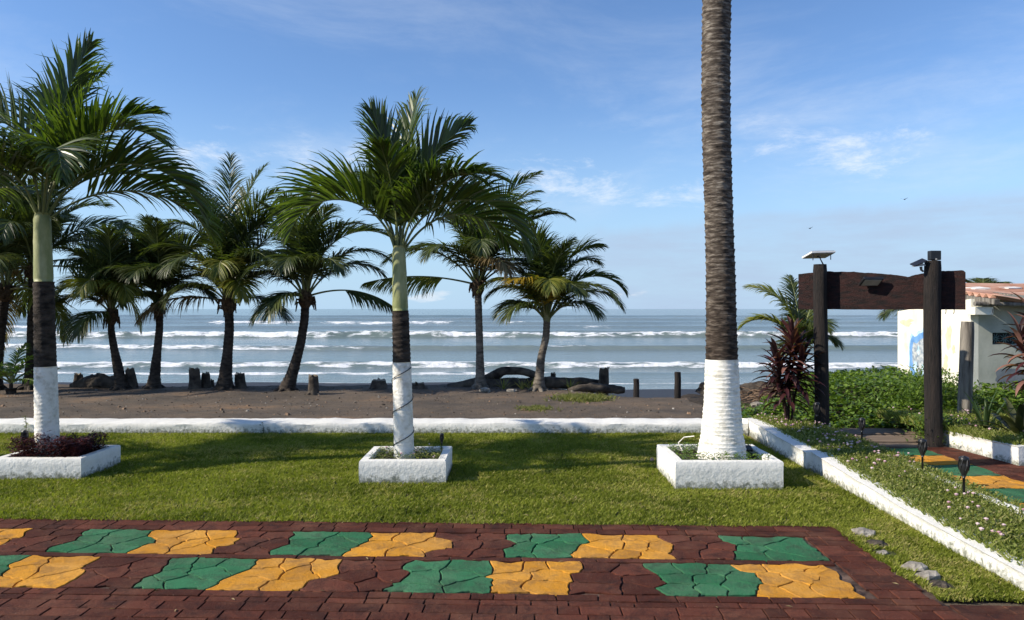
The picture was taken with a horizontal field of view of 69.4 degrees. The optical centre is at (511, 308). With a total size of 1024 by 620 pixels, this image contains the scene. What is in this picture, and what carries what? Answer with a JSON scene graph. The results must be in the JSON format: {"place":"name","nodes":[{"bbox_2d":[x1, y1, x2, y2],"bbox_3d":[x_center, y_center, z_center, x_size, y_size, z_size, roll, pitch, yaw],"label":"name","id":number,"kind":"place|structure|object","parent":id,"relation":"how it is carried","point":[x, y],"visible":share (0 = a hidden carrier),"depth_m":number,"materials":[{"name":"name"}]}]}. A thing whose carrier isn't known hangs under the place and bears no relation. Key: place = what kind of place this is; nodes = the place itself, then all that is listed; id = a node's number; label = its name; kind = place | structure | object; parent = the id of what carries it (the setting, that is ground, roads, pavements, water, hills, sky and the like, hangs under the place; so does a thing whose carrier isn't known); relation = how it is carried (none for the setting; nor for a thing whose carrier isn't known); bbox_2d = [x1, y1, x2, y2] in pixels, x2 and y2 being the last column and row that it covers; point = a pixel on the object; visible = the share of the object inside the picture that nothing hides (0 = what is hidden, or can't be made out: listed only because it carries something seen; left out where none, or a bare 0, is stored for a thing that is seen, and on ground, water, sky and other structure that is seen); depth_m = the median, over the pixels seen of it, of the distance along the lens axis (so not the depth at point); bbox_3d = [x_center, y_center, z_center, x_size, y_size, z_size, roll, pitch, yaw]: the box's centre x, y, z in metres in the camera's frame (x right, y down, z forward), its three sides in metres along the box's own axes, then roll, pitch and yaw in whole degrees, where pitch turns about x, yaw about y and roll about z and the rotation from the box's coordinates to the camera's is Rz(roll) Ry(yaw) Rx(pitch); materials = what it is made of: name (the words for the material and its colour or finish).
{"place":"outdoors","nodes":[
{"label":"outdoors","id":0,"kind":"place"},
{"bbox_2d":[3,309,899,389],"bbox_3d":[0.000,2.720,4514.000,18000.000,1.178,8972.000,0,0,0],"label":"sea water","id":1,"kind":"structure","parent":0,"point":[652,348],"depth_m":58.63,"materials":[{"name":"blue liquid"}]},
{"bbox_2d":[0,432,1023,602],"bbox_3d":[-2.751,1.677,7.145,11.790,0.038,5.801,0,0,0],"label":"lawn grass","id":2,"kind":"structure","parent":0,"point":[900,536],"depth_m":6.79,"materials":[{"name":"green plant"}]},
{"bbox_2d":[0,445,120,479],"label":"planter","id":3,"kind":"object","parent":2,"relation":"on","point":[85,465],"visible":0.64,"depth_m":7.33,"materials":[{"name":"white paint"}]},
{"bbox_2d":[20,430,28,452],"bbox_3d":[-5.020,1.435,7.620,0.068,0.372,0.076,0,0,0],"label":"path light","id":4,"kind":"object","parent":3,"relation":"in","point":[24,433],"visible":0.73,"depth_m":7.60,"materials":[{"name":"black plastic"}]},
{"bbox_2d":[5,430,108,457],"bbox_3d":[-4.711,1.393,7.701,0.792,0.292,0.655,0,0,0],"label":"burgundy foliage","id":5,"kind":"object","parent":3,"relation":"on","point":[76,446],"visible":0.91,"depth_m":7.51,"materials":[{"name":"red plant"}]},
{"bbox_2d":[0,28,227,456],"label":"palm tree","id":6,"kind":"object","parent":3,"relation":"in","point":[63,143],"visible":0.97,"depth_m":7.67,"materials":[{"name":"green plant"}]},
{"bbox_2d":[359,446,451,483],"bbox_3d":[-1.060,1.589,7.537,0.844,0.242,0.769,0,0,0],"label":"planter","id":7,"kind":"object","parent":2,"relation":"on","point":[403,471],"visible":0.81,"depth_m":7.16,"materials":[{"name":"white paint"}]},
{"bbox_2d":[262,85,542,458],"bbox_3d":[-1.109,-0.373,7.777,2.848,3.951,1.983,0,0,0],"label":"palm tree","id":8,"kind":"object","parent":7,"relation":"in","point":[394,184],"visible":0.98,"depth_m":7.45,"materials":[{"name":"green plant"}]},
{"bbox_2d":[391,367,413,446],"bbox_3d":[-1.109,1.020,7.520,0.233,0.867,0.220,0,0,0],"label":"cable","id":9,"kind":"object","parent":8,"relation":"attached to","point":[403,406],"visible":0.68,"depth_m":7.43,"materials":[{"name":"black plastic"}]},
{"bbox_2d":[369,442,443,458],"bbox_3d":[-1.058,1.462,7.542,0.719,0.121,0.647,0,0,0],"label":"planter groundcover","id":10,"kind":"object","parent":7,"relation":"on","point":[425,451],"visible":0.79,"depth_m":7.47,"materials":[{"name":"green plant"}]},
{"bbox_2d":[440,433,443,451],"bbox_3d":[-0.740,1.438,7.800,0.046,0.254,0.052,0,0,0],"label":"path light","id":11,"kind":"object","parent":7,"relation":"in","point":[441,437],"visible":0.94,"depth_m":7.79,"materials":[{"name":"black plastic"}]},
{"bbox_2d":[657,444,783,489],"bbox_3d":[2.035,1.569,7.370,1.015,0.283,0.904,0,0,0],"label":"planter","id":12,"kind":"object","parent":2,"relation":"on","point":[677,471],"visible":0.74,"depth_m":6.92,"materials":[{"name":"white paint"}]},
{"bbox_2d":[668,441,770,459],"bbox_3d":[2.027,1.419,7.369,0.899,0.128,0.792,0,0,0],"label":"planter groundcover","id":13,"kind":"object","parent":12,"relation":"on","point":[699,456],"visible":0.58,"depth_m":7.14,"materials":[{"name":"green plant"}]},
{"bbox_2d":[696,0,747,459],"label":"tall palm","id":14,"kind":"object","parent":12,"relation":"in","point":[721,428],"visible":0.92,"depth_m":7.27,"materials":[{"name":"brown plant"}]},
{"bbox_2d":[746,445,752,451],"bbox_3d":[2.360,1.432,7.470,0.120,0.096,0.090,0,0,0],"label":"garden spotlight","id":15,"kind":"object","parent":12,"relation":"in","point":[748,449],"visible":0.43,"depth_m":7.45,"materials":[{"name":"black plastic"}]},
{"bbox_2d":[851,527,875,536],"bbox_3d":[2.633,1.688,5.538,0.171,0.094,0.134,0,0,14],"label":"rock","id":16,"kind":"object","parent":2,"relation":"on","point":[861,530],"visible":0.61,"depth_m":5.51,"materials":[{"name":"stone"}]},
{"bbox_2d":[867,539,887,546],"bbox_3d":[2.626,1.690,5.305,0.148,0.065,0.098,0,0,0],"label":"rock","id":17,"kind":"object","parent":2,"relation":"on","point":[880,543],"visible":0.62,"depth_m":5.28,"materials":[{"name":"grey stone"}]},
{"bbox_2d":[876,550,888,554],"bbox_3d":[2.567,1.693,5.116,0.092,0.042,0.053,0,0,-10],"label":"rock","id":18,"kind":"object","parent":2,"relation":"on","point":[883,551],"visible":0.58,"depth_m":5.11,"materials":[{"name":"stone"}]},
{"bbox_2d":[901,561,927,571],"bbox_3d":[2.617,1.685,4.821,0.168,0.075,0.128,0,0,27],"label":"rock","id":19,"kind":"object","parent":2,"relation":"on","point":[920,566],"visible":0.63,"depth_m":4.78,"materials":[{"name":"stone"}]},
{"bbox_2d":[915,570,940,579],"bbox_3d":[2.614,1.689,4.663,0.166,0.077,0.106,0,0,-12],"label":"rock","id":20,"kind":"object","parent":2,"relation":"on","point":[931,574],"visible":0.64,"depth_m":4.64,"materials":[{"name":"stone"}]},
{"bbox_2d":[930,579,951,587],"bbox_3d":[2.618,1.690,4.522,0.118,0.062,0.082,0,0,0],"label":"rock","id":21,"kind":"object","parent":2,"relation":"on","point":[939,583],"visible":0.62,"depth_m":4.50,"materials":[{"name":"grey stone"}]},
{"bbox_2d":[0,518,1023,619],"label":"paving","id":22,"kind":"structure","parent":0,"point":[98,569],"depth_m":4.70,"materials":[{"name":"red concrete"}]},
{"bbox_2d":[3,435,909,610],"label":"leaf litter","id":23,"kind":"object","parent":22,"relation":"on","point":[422,527],"visible":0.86,"depth_m":5.26,"materials":[{"name":"brown plant"}]},
{"bbox_2d":[742,418,1023,590],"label":"planting bed wall","id":24,"kind":"structure","parent":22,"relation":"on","point":[825,465],"depth_m":6.17,"materials":[{"name":"white paint"}]},
{"bbox_2d":[751,316,827,421],"bbox_3d":[3.650,0.823,9.753,0.903,1.478,0.792,0,0,0],"label":"cordyline plant","id":25,"kind":"object","parent":24,"relation":"in","point":[784,385],"visible":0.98,"depth_m":9.70,"materials":[{"name":"red plant"}]},
{"bbox_2d":[813,402,819,425],"bbox_3d":[3.850,1.394,9.350,0.078,0.429,0.088,0,0,0],"label":"path light","id":26,"kind":"object","parent":24,"relation":"in","point":[816,407],"visible":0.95,"depth_m":9.33,"materials":[{"name":"black plastic"}]},
{"bbox_2d":[858,417,865,442],"bbox_3d":[3.925,1.417,8.300,0.072,0.394,0.081,0,0,0],"label":"path light","id":27,"kind":"object","parent":24,"relation":"in","point":[861,423],"visible":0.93,"depth_m":8.28,"materials":[{"name":"black plastic"}]},
{"bbox_2d":[750,413,1023,568],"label":"bed groundcover","id":28,"kind":"object","parent":24,"relation":"in","point":[926,490],"visible":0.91,"depth_m":6.25,"materials":[{"name":"green plant"}]},
{"bbox_2d":[757,412,1023,535],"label":"pink flowers","id":29,"kind":"object","parent":28,"relation":"on","point":[967,507],"visible":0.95,"depth_m":7.23,"materials":[{"name":"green plant"}]},
{"bbox_2d":[917,438,927,469],"bbox_3d":[3.828,1.419,6.900,0.076,0.416,0.085,0,0,0],"label":"path light","id":30,"kind":"object","parent":24,"relation":"in","point":[922,446],"visible":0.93,"depth_m":6.88,"materials":[{"name":"black plastic"}]},
{"bbox_2d":[958,456,969,495],"bbox_3d":[3.695,1.421,6.050,0.080,0.438,0.090,0,0,0],"label":"path light","id":31,"kind":"object","parent":24,"relation":"in","point":[964,465],"visible":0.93,"depth_m":6.03,"materials":[{"name":"black plastic"}]},
{"bbox_2d":[0,382,1023,605],"bbox_3d":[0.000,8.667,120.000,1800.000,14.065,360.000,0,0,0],"label":"beach sand","id":32,"kind":"structure","parent":0,"point":[626,401],"depth_m":13.21,"materials":[{"name":"sand"}]},
{"bbox_2d":[0,342,59,393],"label":"palm seedling","id":33,"kind":"object","parent":32,"relation":"on","point":[10,369],"visible":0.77,"depth_m":14.93,"materials":[{"name":"green plant"}]},
{"bbox_2d":[0,175,100,389],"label":"coconut palm","id":34,"kind":"object","parent":32,"relation":"on","point":[7,288],"visible":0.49,"depth_m":15.18,"materials":[{"name":"green plant"}]},
{"bbox_2d":[0,168,142,389],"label":"coconut palm","id":35,"kind":"object","parent":32,"relation":"on","point":[7,228],"visible":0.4,"depth_m":15.49,"materials":[{"name":"green plant"}]},
{"bbox_2d":[73,373,82,380],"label":"tree stump","id":36,"kind":"object","parent":32,"relation":"on","point":[77,376],"visible":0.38,"depth_m":15.94,"materials":[{"name":"brown wood"}]},
{"bbox_2d":[69,373,113,387],"bbox_3d":[-8.901,1.570,15.786,1.206,0.412,0.381,0,0,18],"label":"driftwood log","id":37,"kind":"object","parent":32,"relation":"on","point":[99,380],"visible":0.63,"depth_m":15.67,"materials":[{"name":"wood"}]},
{"bbox_2d":[55,220,171,390],"bbox_3d":[-8.322,-0.094,15.414,2.667,3.748,2.390,0,0,0],"label":"coconut palm","id":38,"kind":"object","parent":32,"relation":"on","point":[107,250],"visible":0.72,"depth_m":15.01,"materials":[{"name":"green plant"}]},
{"bbox_2d":[125,367,138,388],"bbox_3d":[-7.967,1.516,15.513,0.291,0.571,0.294,0,0,-19],"label":"tree stump","id":39,"kind":"object","parent":32,"relation":"on","point":[130,374],"visible":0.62,"depth_m":15.45,"materials":[{"name":"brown wood"}]},
{"bbox_2d":[88,213,220,388],"bbox_3d":[-7.357,-0.109,15.372,2.698,3.779,2.244,0,0,0],"label":"coconut palm","id":40,"kind":"object","parent":32,"relation":"on","point":[155,231],"visible":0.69,"depth_m":15.25,"materials":[{"name":"green plant"}]},
{"bbox_2d":[188,367,201,389],"bbox_3d":[-6.570,1.497,15.357,0.337,0.571,0.340,0,0,-28],"label":"tree stump","id":41,"kind":"object","parent":32,"relation":"on","point":[194,379],"visible":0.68,"depth_m":15.26,"materials":[{"name":"brown wood"}]},
{"bbox_2d":[201,371,210,387],"bbox_3d":[-6.423,1.545,15.518,0.238,0.454,0.238,0,0,4],"label":"tree stump","id":42,"kind":"object","parent":32,"relation":"on","point":[205,380],"visible":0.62,"depth_m":15.46,"materials":[{"name":"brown wood"}]},
{"bbox_2d":[134,151,319,390],"bbox_3d":[-5.888,-0.808,15.291,3.454,5.176,3.020,0,0,-28],"label":"coconut palm","id":43,"kind":"object","parent":32,"relation":"on","point":[221,271],"visible":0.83,"depth_m":15.10,"materials":[{"name":"green plant"}]},
{"bbox_2d":[234,372,248,388],"bbox_3d":[-5.653,1.566,15.518,0.319,0.476,0.317,0,0,-30],"label":"tree stump","id":44,"kind":"object","parent":32,"relation":"on","point":[239,380],"visible":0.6,"depth_m":15.42,"materials":[{"name":"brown wood"}]},
{"bbox_2d":[228,190,392,391],"bbox_3d":[-3.993,-0.419,15.021,3.497,4.402,2.440,0,0,0],"label":"coconut palm","id":45,"kind":"object","parent":32,"relation":"on","point":[303,256],"visible":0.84,"depth_m":14.81,"materials":[{"name":"green plant"}]},
{"bbox_2d":[307,374,319,394],"bbox_3d":[-3.922,1.544,14.597,0.300,0.524,0.299,0,0,-14],"label":"tree stump","id":46,"kind":"object","parent":32,"relation":"on","point":[313,385],"visible":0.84,"depth_m":14.52,"materials":[{"name":"brown wood"}]},
{"bbox_2d":[1,386,742,418],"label":"beach litter","id":47,"kind":"object","parent":32,"relation":"on","point":[326,402],"visible":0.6,"depth_m":13.23,"materials":[{"name":"stone"}]},
{"bbox_2d":[0,418,747,434],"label":"wall","id":48,"kind":"structure","parent":32,"relation":"on","point":[385,425],"depth_m":10.01,"materials":[{"name":"white paint"}]},
{"bbox_2d":[369,378,387,389],"bbox_3d":[-2.767,1.605,15.353,0.471,0.333,0.465,0,0,-16],"label":"tree stump","id":49,"kind":"object","parent":32,"relation":"on","point":[378,383],"visible":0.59,"depth_m":15.22,"materials":[{"name":"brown wood"}]},
{"bbox_2d":[412,381,427,388],"bbox_3d":[-1.963,1.663,15.511,0.398,0.273,0.398,0,0,-42],"label":"tree stump","id":50,"kind":"object","parent":32,"relation":"on","point":[417,385],"visible":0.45,"depth_m":15.41,"materials":[{"name":"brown wood"}]},
{"bbox_2d":[359,170,575,388],"bbox_3d":[-0.926,-0.638,15.483,4.554,4.837,2.523,0,0,0],"label":"coconut palm","id":51,"kind":"object","parent":32,"relation":"on","point":[483,254],"visible":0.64,"depth_m":15.40,"materials":[{"name":"green plant"}]},
{"bbox_2d":[479,387,490,391],"bbox_3d":[-0.546,1.651,14.998,0.248,0.109,0.155,0,0,-8],"label":"rock","id":52,"kind":"object","parent":32,"relation":"on","point":[484,389],"visible":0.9,"depth_m":14.95,"materials":[{"name":"stone"}]},
{"bbox_2d":[447,366,534,386],"bbox_3d":[-0.305,1.532,15.999,2.186,0.570,0.252,0,0,0],"label":"driftwood log","id":53,"kind":"object","parent":32,"relation":"on","point":[499,373],"visible":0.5,"depth_m":15.92,"materials":[{"name":"brown wood"}]},
{"bbox_2d":[497,377,511,388],"bbox_3d":[-0.179,1.541,15.272,0.336,0.278,0.570,0,0,43],"label":"spiky seedling","id":54,"kind":"object","parent":32,"relation":"on","point":[504,386],"visible":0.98,"depth_m":15.30,"materials":[{"name":"green plant"}]},
{"bbox_2d":[486,377,533,387],"bbox_3d":[-0.094,1.624,15.902,1.288,0.295,0.291,0,0,0],"label":"driftwood log","id":55,"kind":"object","parent":32,"relation":"on","point":[495,382],"visible":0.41,"depth_m":15.79,"materials":[{"name":"brown wood"}]},
{"bbox_2d":[513,377,530,388],"bbox_3d":[0.213,1.540,15.232,0.489,0.280,0.512,0,0,22],"label":"spiky seedling","id":56,"kind":"object","parent":32,"relation":"on","point":[521,386],"visible":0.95,"depth_m":15.31,"materials":[{"name":"green plant"}]},
{"bbox_2d":[476,219,629,391],"bbox_3d":[0.831,0.006,15.115,3.177,3.548,2.458,0,0,0],"label":"coconut palm","id":57,"kind":"object","parent":32,"relation":"on","point":[544,285],"visible":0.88,"depth_m":14.93,"materials":[{"name":"green plant"}]},
{"bbox_2d":[560,377,579,387],"bbox_3d":[1.221,1.543,15.298,0.512,0.274,0.463,0,0,0],"label":"spiky seedling","id":58,"kind":"object","parent":32,"relation":"on","point":[567,384],"visible":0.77,"depth_m":15.31,"materials":[{"name":"green plant"}]},
{"bbox_2d":[544,376,598,388],"bbox_3d":[1.274,1.569,15.701,1.187,0.275,0.272,0,0,0],"label":"driftwood log","id":59,"kind":"object","parent":32,"relation":"on","point":[553,382],"visible":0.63,"depth_m":15.60,"materials":[{"name":"brown wood"}]},
{"bbox_2d":[567,383,624,393],"bbox_3d":[1.719,1.629,15.098,1.233,0.253,0.216,0,0,-14],"label":"driftwood log","id":60,"kind":"object","parent":32,"relation":"on","point":[598,388],"visible":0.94,"depth_m":15.02,"materials":[{"name":"wood"}]},
{"bbox_2d":[597,366,609,395],"bbox_3d":[1.905,1.619,15.604,0.321,0.809,0.326,0,0,0],"label":"tree stump","id":61,"kind":"object","parent":32,"relation":"on","point":[603,375],"visible":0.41,"depth_m":15.52,"materials":[{"name":"brown wood"}]},
{"bbox_2d":[633,378,638,396],"bbox_3d":[2.358,1.589,14.038,0.118,0.522,0.116,0,0,0],"label":"wooden post","id":62,"kind":"object","parent":32,"relation":"on","point":[636,387],"visible":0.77,"depth_m":13.99,"materials":[{"name":"brown wood"}]},
{"bbox_2d":[674,372,680,398],"bbox_3d":[3.113,1.518,13.905,0.130,0.663,0.126,0,0,0],"label":"wooden post","id":63,"kind":"object","parent":32,"relation":"on","point":[677,387],"visible":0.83,"depth_m":13.85,"materials":[{"name":"brown wood"}]},
{"bbox_2d":[695,382,703,394],"bbox_3d":[3.815,1.614,14.797,0.277,0.318,0.275,0,0,31],"label":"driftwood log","id":64,"kind":"object","parent":32,"relation":"on","point":[700,389],"visible":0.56,"depth_m":14.73,"materials":[{"name":"wood"}]},
{"bbox_2d":[740,381,776,394],"bbox_3d":[5.118,1.605,14.639,1.282,0.370,0.380,0,0,-8],"label":"driftwood log","id":65,"kind":"object","parent":32,"relation":"on","point":[749,385],"visible":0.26,"depth_m":14.48,"materials":[{"name":"wood"}]},
{"bbox_2d":[740,382,800,402],"bbox_3d":[4.987,1.505,13.127,2.843,0.420,1.902,0,0,0],"label":"twig pile","id":66,"kind":"object","parent":32,"relation":"on","point":[755,394],"visible":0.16,"depth_m":13.27,"materials":[{"name":"brown wood"}]},
{"bbox_2d":[737,274,845,372],"bbox_3d":[5.760,0.655,14.823,1.975,2.789,1.925,0,0,44],"label":"coconut palm","id":67,"kind":"object","parent":32,"relation":"on","point":[805,316],"visible":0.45,"depth_m":14.75,"materials":[{"name":"green plant"}]},
{"bbox_2d":[681,377,1023,427],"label":"vine bank","id":68,"kind":"structure","parent":32,"relation":"on","point":[695,398],"depth_m":11.78,"materials":[{"name":"plant"}]},
{"bbox_2d":[751,402,762,406],"bbox_3d":[3.857,1.503,11.605,0.218,0.097,0.160,0,0,-21],"label":"rock","id":69,"kind":"object","parent":68,"relation":"on","point":[755,404],"visible":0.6,"depth_m":11.56,"materials":[{"name":"stone"}]},
{"bbox_2d":[741,365,1023,427],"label":"beach vine","id":70,"kind":"object","parent":32,"relation":"on","point":[864,380],"visible":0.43,"depth_m":11.28,"materials":[{"name":"green plant"}]},
{"bbox_2d":[876,309,901,320],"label":"coconut palm","id":71,"kind":"object","parent":32,"relation":"on","point":[885,314],"visible":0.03,"depth_m":16.40,"materials":[{"name":"green plant"}]},
{"bbox_2d":[837,428,947,447],"bbox_3d":[4.940,1.685,9.650,1.920,0.070,1.240,0,0,0],"label":"step","id":72,"kind":"object","parent":32,"relation":"on","point":[891,437],"visible":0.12,"depth_m":9.66,"materials":[{"name":"grey concrete"}]},
{"bbox_2d":[798,260,992,446],"bbox_3d":[4.772,0.607,9.360,2.204,2.389,0.264,0,0,32],"label":"wooden gateway","id":73,"kind":"object","parent":32,"relation":"on","point":[933,290],"visible":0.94,"depth_m":9.36,"materials":[{"name":"brown wood"}]},
{"bbox_2d":[802,250,835,263],"bbox_3d":[4.048,-0.671,9.770,0.332,0.181,0.268,0,0,-6],"label":"solar light","id":74,"kind":"object","parent":73,"relation":"on","point":[817,254],"visible":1,"depth_m":9.72,"materials":[{"name":"white paint"}]},
{"bbox_2d":[859,277,883,285],"bbox_3d":[4.581,-0.347,9.459,0.250,0.114,0.201,0,0,0],"label":"flood lamp","id":75,"kind":"object","parent":73,"relation":"attached to","point":[869,281],"visible":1,"depth_m":9.40,"materials":[{"name":"black plastic"}]},
{"bbox_2d":[910,258,926,271],"bbox_3d":[4.963,-0.535,9.066,0.190,0.175,0.128,0,0,0],"label":"bracket lamp","id":76,"kind":"object","parent":73,"relation":"attached to","point":[920,262],"visible":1,"depth_m":9.05,"materials":[{"name":"black plastic"}]},
{"bbox_2d":[927,251,940,259],"bbox_3d":[5.188,-0.644,9.088,0.130,0.135,0.083,0,0,0],"label":"solar light","id":77,"kind":"object","parent":73,"relation":"on","point":[933,255],"visible":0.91,"depth_m":9.05,"materials":[{"name":"black plastic"}]},
{"bbox_2d":[835,364,1020,445],"bbox_3d":[5.952,1.254,10.824,4.013,0.838,2.514,0,0,-41],"label":"weedy foliage","id":78,"kind":"object","parent":32,"relation":"on","point":[953,390],"visible":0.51,"depth_m":10.97,"materials":[{"name":"green plant"}]},
{"bbox_2d":[898,283,1023,390],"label":"beach house","id":79,"kind":"structure","parent":32,"relation":"on","point":[983,300],"depth_m":12.04,"materials":[{"name":"beige paint"}]},
{"bbox_2d":[992,333,1015,343],"bbox_3d":[8.547,0.484,12.070,1.520,0.194,0.060,0,0,0],"label":"window","id":80,"kind":"structure","parent":79,"relation":"in","point":[996,337],"depth_m":12.08,"materials":[{"name":"glass"}]},
{"bbox_2d":[943,431,1023,465],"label":"raised bed wall","id":81,"kind":"structure","parent":32,"relation":"on","point":[1007,453],"depth_m":8.37,"materials":[{"name":"white paint"}]},
{"bbox_2d":[872,407,1023,444],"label":"raised bed groundcover","id":82,"kind":"object","parent":81,"relation":"on","point":[1004,436],"visible":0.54,"depth_m":9.05,"materials":[{"name":"green plant"}]},
{"bbox_2d":[892,406,1023,431],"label":"pink flowers","id":83,"kind":"object","parent":82,"relation":"on","point":[959,416],"visible":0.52,"depth_m":9.35,"materials":[{"name":"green plant"}]},
{"bbox_2d":[957,321,973,414],"bbox_3d":[6.251,0.913,10.199,0.223,1.479,0.184,0,0,0],"label":"wooden post","id":84,"kind":"object","parent":81,"relation":"in","point":[966,366],"visible":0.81,"depth_m":10.13,"materials":[{"name":"grey wood"}]},
{"bbox_2d":[953,386,1022,428],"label":"sword plant","id":85,"kind":"object","parent":81,"relation":"in","point":[986,415],"visible":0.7,"depth_m":8.87,"materials":[{"name":"green plant"}]},
{"bbox_2d":[955,397,1023,438],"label":"strap leaved plant","id":86,"kind":"object","parent":81,"relation":"in","point":[1014,422],"visible":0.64,"depth_m":8.61,"materials":[{"name":"green plant"}]},
{"bbox_2d":[988,291,1023,395],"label":"cordyline plant","id":87,"kind":"object","parent":81,"relation":"in","point":[1018,336],"visible":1,"depth_m":8.97,"materials":[{"name":"red plant"}]},
{"bbox_2d":[966,276,1010,282],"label":"coconut palm","id":88,"kind":"object","parent":32,"relation":"on","point":[984,280],"visible":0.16,"depth_m":17.75,"materials":[{"name":"green plant"}]},
{"bbox_2d":[0,0,1023,308],"label":"sky","id":89,"kind":"structure","parent":0,"point":[843,112],"materials":[{"name":"blue"}]},
{"bbox_2d":[514,404,562,412],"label":"beach grass","id":90,"kind":"structure","parent":0,"point":[537,407],"depth_m":12.46,"materials":[{"name":"green plant"}]},
{"bbox_2d":[542,391,618,403],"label":"beach grass","id":91,"kind":"structure","parent":0,"point":[584,397],"depth_m":13.59,"materials":[{"name":"green plant"}]},
{"bbox_2d":[886,447,1023,505],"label":"path","id":92,"kind":"structure","parent":0,"point":[1005,478],"depth_m":7.79,"materials":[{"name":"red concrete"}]}
]}

